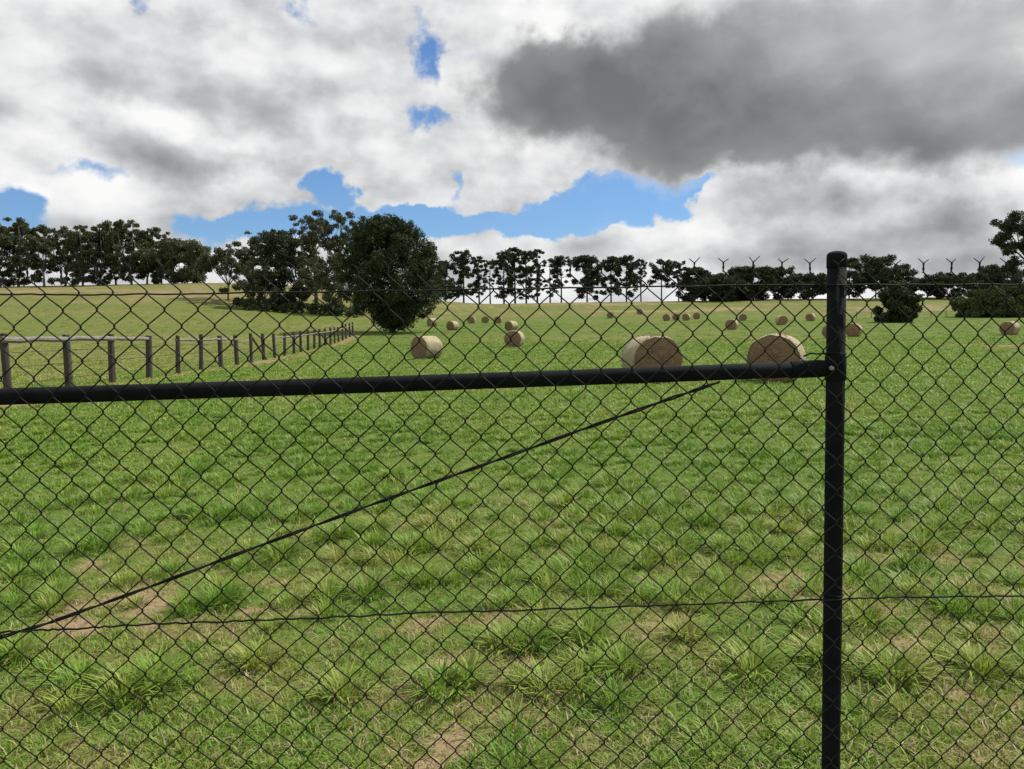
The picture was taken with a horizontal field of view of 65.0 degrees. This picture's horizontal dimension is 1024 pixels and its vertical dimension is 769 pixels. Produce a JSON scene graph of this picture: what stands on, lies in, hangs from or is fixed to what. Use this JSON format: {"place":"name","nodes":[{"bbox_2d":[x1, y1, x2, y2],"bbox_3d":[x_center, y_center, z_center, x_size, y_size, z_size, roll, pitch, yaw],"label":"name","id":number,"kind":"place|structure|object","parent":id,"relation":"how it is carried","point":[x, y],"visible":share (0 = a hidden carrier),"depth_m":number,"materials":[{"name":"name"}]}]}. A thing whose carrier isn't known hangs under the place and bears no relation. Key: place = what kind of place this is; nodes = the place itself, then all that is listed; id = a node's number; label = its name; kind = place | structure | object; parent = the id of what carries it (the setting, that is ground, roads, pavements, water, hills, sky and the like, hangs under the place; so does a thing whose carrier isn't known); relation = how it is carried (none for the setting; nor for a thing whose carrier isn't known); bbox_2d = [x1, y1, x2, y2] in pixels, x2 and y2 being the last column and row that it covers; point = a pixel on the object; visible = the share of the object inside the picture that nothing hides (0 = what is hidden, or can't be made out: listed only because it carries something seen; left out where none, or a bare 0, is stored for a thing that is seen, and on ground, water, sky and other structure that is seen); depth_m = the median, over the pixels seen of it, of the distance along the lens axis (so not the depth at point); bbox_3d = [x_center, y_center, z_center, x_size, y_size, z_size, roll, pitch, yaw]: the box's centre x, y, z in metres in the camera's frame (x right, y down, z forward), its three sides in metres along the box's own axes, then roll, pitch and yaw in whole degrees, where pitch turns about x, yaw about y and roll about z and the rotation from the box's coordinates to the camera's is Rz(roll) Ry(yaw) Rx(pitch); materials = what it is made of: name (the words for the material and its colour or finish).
{"place":"outdoors","nodes":[
{"label":"outdoors","id":0,"kind":"place"},
{"bbox_2d":[0,283,1023,768],"bbox_3d":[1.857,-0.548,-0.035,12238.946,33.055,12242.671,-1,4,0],"label":"ground","id":1,"kind":"structure","parent":0,"point":[214,307],"depth_m":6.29,"materials":[{"name":"green plant"}]},
{"bbox_2d":[0,224,26,286],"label":"gum tree","id":2,"kind":"object","parent":1,"relation":"on","point":[8,239],"visible":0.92,"depth_m":230.26,"materials":[{"name":"green plant"}]},
{"bbox_2d":[0,217,44,286],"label":"gum tree","id":3,"kind":"object","parent":1,"relation":"on","point":[22,226],"visible":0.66,"depth_m":233.92,"materials":[{"name":"green plant"}]},
{"bbox_2d":[14,224,59,286],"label":"gum tree","id":4,"kind":"object","parent":1,"relation":"on","point":[32,245],"visible":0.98,"depth_m":230.55,"materials":[{"name":"green plant"}]},
{"bbox_2d":[39,225,81,285],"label":"gum tree","id":5,"kind":"object","parent":1,"relation":"on","point":[62,258],"visible":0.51,"depth_m":236.13,"materials":[{"name":"green plant"}]},
{"bbox_2d":[61,225,99,285],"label":"gum tree","id":6,"kind":"object","parent":1,"relation":"on","point":[70,244],"visible":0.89,"depth_m":229.25,"materials":[{"name":"green plant"}]},
{"bbox_2d":[73,223,117,285],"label":"gum tree","id":7,"kind":"object","parent":1,"relation":"on","point":[91,241],"visible":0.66,"depth_m":232.63,"materials":[{"name":"green plant"}]},
{"bbox_2d":[95,230,133,284],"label":"gum tree","id":8,"kind":"object","parent":1,"relation":"on","point":[100,242],"visible":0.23,"depth_m":237.10,"materials":[{"name":"green plant"}]},
{"bbox_2d":[101,219,149,284],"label":"gum tree","id":9,"kind":"object","parent":1,"relation":"on","point":[129,259],"visible":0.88,"depth_m":230.29,"materials":[{"name":"green plant"}]},
{"bbox_2d":[118,227,161,283],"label":"gum tree","id":10,"kind":"object","parent":1,"relation":"on","point":[141,240],"visible":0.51,"depth_m":234.38,"materials":[{"name":"green plant"}]},
{"bbox_2d":[141,232,180,283],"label":"gum tree","id":11,"kind":"object","parent":1,"relation":"on","point":[156,278],"visible":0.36,"depth_m":231.87,"materials":[{"name":"green plant"}]},
{"bbox_2d":[133,237,218,283],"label":"gum tree","id":12,"kind":"object","parent":1,"relation":"on","point":[188,251],"visible":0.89,"depth_m":224.92,"materials":[{"name":"green plant"}]},
{"bbox_2d":[0,322,353,387],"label":"timber fence","id":13,"kind":"object","parent":1,"relation":"on","point":[67,358],"visible":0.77,"depth_m":27.89,"materials":[{"name":"grey wood"}]},
{"bbox_2d":[197,247,249,299],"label":"gum tree","id":14,"kind":"object","parent":1,"relation":"on","point":[208,263],"visible":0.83,"depth_m":169.25,"materials":[{"name":"green plant"}]},
{"bbox_2d":[225,231,263,297],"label":"gum tree","id":15,"kind":"object","parent":1,"relation":"on","point":[253,245],"visible":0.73,"depth_m":163.51,"materials":[{"name":"green plant"}]},
{"bbox_2d":[232,260,288,304],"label":"gum tree","id":16,"kind":"object","parent":1,"relation":"on","point":[250,274],"visible":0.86,"depth_m":155.07,"materials":[{"name":"green plant"}]},
{"bbox_2d":[253,228,303,308],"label":"tree","id":17,"kind":"object","parent":1,"relation":"on","point":[279,247],"visible":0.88,"depth_m":157.32,"materials":[{"name":"green plant"}]},
{"bbox_2d":[232,297,364,317],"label":"undergrowth","id":18,"kind":"object","parent":1,"relation":"on","point":[312,308],"visible":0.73,"depth_m":153.74,"materials":[{"name":"green plant"}]},
{"bbox_2d":[277,244,321,302],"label":"gum tree","id":19,"kind":"object","parent":1,"relation":"on","point":[303,256],"visible":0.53,"depth_m":162.57,"materials":[{"name":"green plant"}]},
{"bbox_2d":[285,209,333,301],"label":"gum tree","id":20,"kind":"object","parent":1,"relation":"on","point":[311,237],"visible":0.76,"depth_m":167.28,"materials":[{"name":"green plant"}]},
{"bbox_2d":[294,252,355,314],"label":"gum tree","id":21,"kind":"object","parent":1,"relation":"on","point":[319,280],"visible":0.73,"depth_m":152.69,"materials":[{"name":"green plant"}]},
{"bbox_2d":[314,210,354,307],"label":"gum tree","id":22,"kind":"object","parent":1,"relation":"on","point":[337,242],"visible":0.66,"depth_m":171.72,"materials":[{"name":"green plant"}]},
{"bbox_2d":[334,213,455,332],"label":"cypress tree","id":23,"kind":"object","parent":1,"relation":"on","point":[389,239],"visible":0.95,"depth_m":95.58,"materials":[{"name":"green plant"}]},
{"bbox_2d":[409,334,442,358],"bbox_3d":[-4.772,-2.068,44.953,1.575,1.495,1.434,2,5,40],"label":"hay bale","id":24,"kind":"object","parent":1,"relation":"on","point":[433,344],"visible":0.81,"depth_m":44.51},
{"bbox_2d":[427,318,437,325],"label":"hay bale","id":25,"kind":"object","parent":1,"relation":"on","point":[429,322],"visible":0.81,"depth_m":127.22},
{"bbox_2d":[437,260,457,299],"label":"pine tree","id":26,"kind":"object","parent":1,"relation":"on","point":[451,266],"visible":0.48,"depth_m":245.22,"materials":[{"name":"green plant"}]},
{"bbox_2d":[446,321,458,329],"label":"hay bale","id":27,"kind":"object","parent":1,"relation":"on","point":[452,325],"visible":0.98,"depth_m":111.21},
{"bbox_2d":[449,248,478,302],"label":"pine tree","id":28,"kind":"object","parent":1,"relation":"on","point":[461,261],"visible":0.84,"depth_m":247.99,"materials":[{"name":"green plant"}]},
{"bbox_2d":[467,316,475,322],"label":"hay bale","id":29,"kind":"object","parent":1,"relation":"on","point":[471,319],"visible":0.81,"depth_m":146.91},
{"bbox_2d":[470,256,487,302],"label":"pine tree","id":30,"kind":"object","parent":1,"relation":"on","point":[476,283],"visible":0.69,"depth_m":251.90,"materials":[{"name":"green plant"}]},
{"bbox_2d":[481,316,488,322],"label":"hay bale","id":31,"kind":"object","parent":1,"relation":"on","point":[484,319],"visible":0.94,"depth_m":148.90},
{"bbox_2d":[482,260,496,303],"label":"pine tree","id":32,"kind":"object","parent":1,"relation":"on","point":[491,263],"visible":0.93,"depth_m":246.57,"materials":[{"name":"green plant"}]},
{"bbox_2d":[494,316,501,322],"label":"hay bale","id":33,"kind":"object","parent":1,"relation":"on","point":[499,320],"visible":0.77,"depth_m":147.91},
{"bbox_2d":[491,249,518,303],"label":"pine tree","id":34,"kind":"object","parent":1,"relation":"on","point":[501,264],"visible":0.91,"depth_m":248.07,"materials":[{"name":"green plant"}]},
{"bbox_2d":[504,321,517,330],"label":"hay bale","id":35,"kind":"object","parent":1,"relation":"on","point":[511,325],"visible":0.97,"depth_m":107.25},
{"bbox_2d":[0,251,1023,768],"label":"chain link fence","id":36,"kind":"object","parent":1,"relation":"on","point":[832,367],"visible":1,"depth_m":1.90,"materials":[{"name":"black metal"}]},
{"bbox_2d":[503,329,524,346],"bbox_3d":[0.192,-3.597,62.900,1.569,1.489,1.430,0,4,14],"label":"hay bale","id":37,"kind":"object","parent":1,"relation":"on","point":[518,338],"visible":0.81,"depth_m":62.31},
{"bbox_2d":[506,247,524,303],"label":"pine tree","id":38,"kind":"object","parent":1,"relation":"on","point":[516,251],"visible":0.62,"depth_m":251.40,"materials":[{"name":"green plant"}]},
{"bbox_2d":[516,250,535,302],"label":"pine tree","id":39,"kind":"object","parent":1,"relation":"on","point":[526,256],"visible":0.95,"depth_m":245.64,"materials":[{"name":"green plant"}]},
{"bbox_2d":[529,249,544,301],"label":"pine tree","id":40,"kind":"object","parent":1,"relation":"on","point":[538,282],"visible":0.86,"depth_m":248.98,"materials":[{"name":"green plant"}]},
{"bbox_2d":[541,258,558,302],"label":"pine tree","id":41,"kind":"object","parent":1,"relation":"on","point":[544,262],"visible":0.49,"depth_m":252.20,"materials":[{"name":"green plant"}]},
{"bbox_2d":[549,255,572,302],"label":"pine tree","id":42,"kind":"object","parent":1,"relation":"on","point":[557,263],"visible":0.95,"depth_m":244.77,"materials":[{"name":"green plant"}]},
{"bbox_2d":[571,255,603,301],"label":"pine tree","id":43,"kind":"object","parent":1,"relation":"on","point":[590,276],"visible":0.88,"depth_m":247.62,"materials":[{"name":"green plant"}]},
{"bbox_2d":[606,312,613,317],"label":"hay bale","id":44,"kind":"object","parent":1,"relation":"on","point":[608,315],"visible":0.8,"depth_m":163.83},
{"bbox_2d":[599,255,621,301],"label":"pine tree","id":45,"kind":"object","parent":1,"relation":"on","point":[608,264],"visible":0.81,"depth_m":251.26,"materials":[{"name":"green plant"}]},
{"bbox_2d":[613,255,640,301],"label":"pine tree","id":46,"kind":"object","parent":1,"relation":"on","point":[631,279],"visible":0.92,"depth_m":245.08,"materials":[{"name":"green plant"}]},
{"bbox_2d":[635,259,647,301],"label":"pine tree","id":47,"kind":"object","parent":1,"relation":"on","point":[641,271],"visible":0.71,"depth_m":249.00,"materials":[{"name":"green plant"}]},
{"bbox_2d":[619,333,685,383],"bbox_3d":[3.811,-0.699,22.002,1.569,1.489,1.430,-1,4,-8],"label":"hay bale","id":48,"kind":"object","parent":1,"relation":"on","point":[662,350],"visible":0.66,"depth_m":21.37},
{"bbox_2d":[647,258,673,299],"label":"pine tree","id":49,"kind":"object","parent":1,"relation":"on","point":[656,271],"visible":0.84,"depth_m":251.44,"materials":[{"name":"green plant"}]},
{"bbox_2d":[663,313,670,320],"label":"hay bale","id":50,"kind":"object","parent":1,"relation":"on","point":[666,316],"visible":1,"depth_m":148.94},
{"bbox_2d":[672,313,679,319],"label":"hay bale","id":51,"kind":"object","parent":1,"relation":"on","point":[674,317],"visible":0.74,"depth_m":150.93},
{"bbox_2d":[667,260,687,300],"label":"pine tree","id":52,"kind":"object","parent":1,"relation":"on","point":[675,264],"visible":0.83,"depth_m":246.13,"materials":[{"name":"green plant"}]},
{"bbox_2d":[682,313,690,320],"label":"hay bale","id":53,"kind":"object","parent":1,"relation":"on","point":[686,317],"visible":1,"depth_m":148.99},
{"bbox_2d":[678,266,711,300],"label":"pine tree","id":54,"kind":"object","parent":1,"relation":"on","point":[689,272],"visible":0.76,"depth_m":243.12,"materials":[{"name":"green plant"}]},
{"bbox_2d":[693,312,700,318],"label":"hay bale","id":55,"kind":"object","parent":1,"relation":"on","point":[696,315],"visible":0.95,"depth_m":154.89},
{"bbox_2d":[688,272,740,300],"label":"dark tree","id":56,"kind":"object","parent":1,"relation":"on","point":[715,279],"visible":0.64,"depth_m":237.40,"materials":[{"name":"green plant"}]},
{"bbox_2d":[703,278,749,301],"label":"dark tree","id":57,"kind":"object","parent":1,"relation":"on","point":[726,292],"visible":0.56,"depth_m":235.67,"materials":[{"name":"green plant"}]},
{"bbox_2d":[725,319,737,329],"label":"hay bale","id":58,"kind":"object","parent":1,"relation":"on","point":[734,326],"visible":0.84,"depth_m":98.19},
{"bbox_2d":[727,265,758,300],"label":"pine tree","id":59,"kind":"object","parent":1,"relation":"on","point":[732,271],"visible":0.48,"depth_m":241.95,"materials":[{"name":"green plant"}]},
{"bbox_2d":[739,313,746,320],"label":"hay bale","id":60,"kind":"object","parent":1,"relation":"on","point":[742,316],"visible":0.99,"depth_m":143.93},
{"bbox_2d":[744,265,781,299],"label":"pine tree","id":61,"kind":"object","parent":1,"relation":"on","point":[767,273],"visible":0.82,"depth_m":239.38,"materials":[{"name":"green plant"}]},
{"bbox_2d":[746,330,806,381],"bbox_3d":[7.103,-0.726,21.602,1.581,1.488,1.435,1,4,25],"label":"hay bale","id":62,"kind":"object","parent":1,"relation":"on","point":[779,349],"visible":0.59,"depth_m":21.03},
{"bbox_2d":[775,315,787,324],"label":"hay bale","id":63,"kind":"object","parent":1,"relation":"on","point":[781,320],"visible":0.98,"depth_m":112.07},
{"bbox_2d":[772,265,794,298],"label":"dark tree","id":64,"kind":"object","parent":1,"relation":"on","point":[789,271],"visible":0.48,"depth_m":243.53,"materials":[{"name":"green plant"}]},
{"bbox_2d":[779,272,826,298],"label":"dark tree","id":65,"kind":"object","parent":1,"relation":"on","point":[808,292],"visible":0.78,"depth_m":239.44,"materials":[{"name":"green plant"}]},
{"bbox_2d":[805,313,815,320],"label":"hay bale","id":66,"kind":"object","parent":1,"relation":"on","point":[810,317],"visible":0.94,"depth_m":134.07},
{"bbox_2d":[821,325,825,337],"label":"hay bale","id":67,"kind":"object","parent":1,"relation":"on","point":[823,331],"visible":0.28,"depth_m":73.57},
{"bbox_2d":[846,323,862,336],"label":"hay bale","id":68,"kind":"object","parent":1,"relation":"on","point":[853,330],"visible":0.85,"depth_m":77.36},
{"bbox_2d":[846,257,865,298],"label":"pine tree","id":69,"kind":"object","parent":1,"relation":"on","point":[850,260],"visible":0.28,"depth_m":240.99,"materials":[{"name":"green plant"}]},
{"bbox_2d":[847,254,903,299],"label":"dark tree","id":70,"kind":"object","parent":1,"relation":"on","point":[875,266],"visible":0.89,"depth_m":231.73,"materials":[{"name":"green plant"}]},
{"bbox_2d":[856,312,929,317],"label":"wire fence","id":71,"kind":"object","parent":1,"relation":"on","point":[886,312],"visible":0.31,"depth_m":148.89,"materials":[{"name":"grey metal"}]},
{"bbox_2d":[871,280,923,322],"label":"shrub","id":72,"kind":"object","parent":1,"relation":"on","point":[908,304],"visible":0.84,"depth_m":120.27,"materials":[{"name":"green plant"}]},
{"bbox_2d":[889,263,918,287],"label":"dark tree","id":73,"kind":"object","parent":1,"relation":"on","point":[906,274],"visible":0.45,"depth_m":236.48,"materials":[{"name":"green plant"}]},
{"bbox_2d":[906,276,937,296],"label":"dark tree","id":74,"kind":"object","parent":1,"relation":"on","point":[915,288],"visible":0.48,"depth_m":241.12,"materials":[{"name":"green plant"}]},
{"bbox_2d":[923,271,966,298],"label":"dark tree","id":75,"kind":"object","parent":1,"relation":"on","point":[946,278],"visible":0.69,"depth_m":234.50,"materials":[{"name":"green plant"}]},
{"bbox_2d":[948,289,998,317],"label":"shrub","id":76,"kind":"object","parent":1,"relation":"on","point":[962,305],"visible":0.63,"depth_m":143.91,"materials":[{"name":"green plant"}]},
{"bbox_2d":[958,265,1005,296],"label":"dark tree","id":77,"kind":"object","parent":1,"relation":"on","point":[968,278],"visible":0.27,"depth_m":198.08,"materials":[{"name":"green plant"}]},
{"bbox_2d":[973,260,1023,289],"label":"dark tree","id":78,"kind":"object","parent":1,"relation":"on","point":[994,275],"visible":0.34,"depth_m":167.59,"materials":[{"name":"green plant"}]},
{"bbox_2d":[979,285,1023,317],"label":"shrub","id":79,"kind":"object","parent":1,"relation":"on","point":[993,297],"visible":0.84,"depth_m":140.71,"materials":[{"name":"green plant"}]},
{"bbox_2d":[988,210,1023,286],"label":"dark tree","id":80,"kind":"object","parent":1,"relation":"on","point":[1009,227],"visible":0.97,"depth_m":147.75,"materials":[{"name":"green plant"}]},
{"bbox_2d":[999,321,1020,334],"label":"hay bale","id":81,"kind":"object","parent":1,"relation":"on","point":[1014,328],"visible":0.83,"depth_m":75.42},
{"bbox_2d":[1008,282,1023,296],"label":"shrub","id":82,"kind":"object","parent":1,"relation":"on","point":[1022,291],"visible":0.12,"depth_m":142.45,"materials":[{"name":"green plant"}]},
{"bbox_2d":[0,0,1023,303],"label":"sky","id":83,"kind":"structure","parent":0,"point":[679,131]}
]}

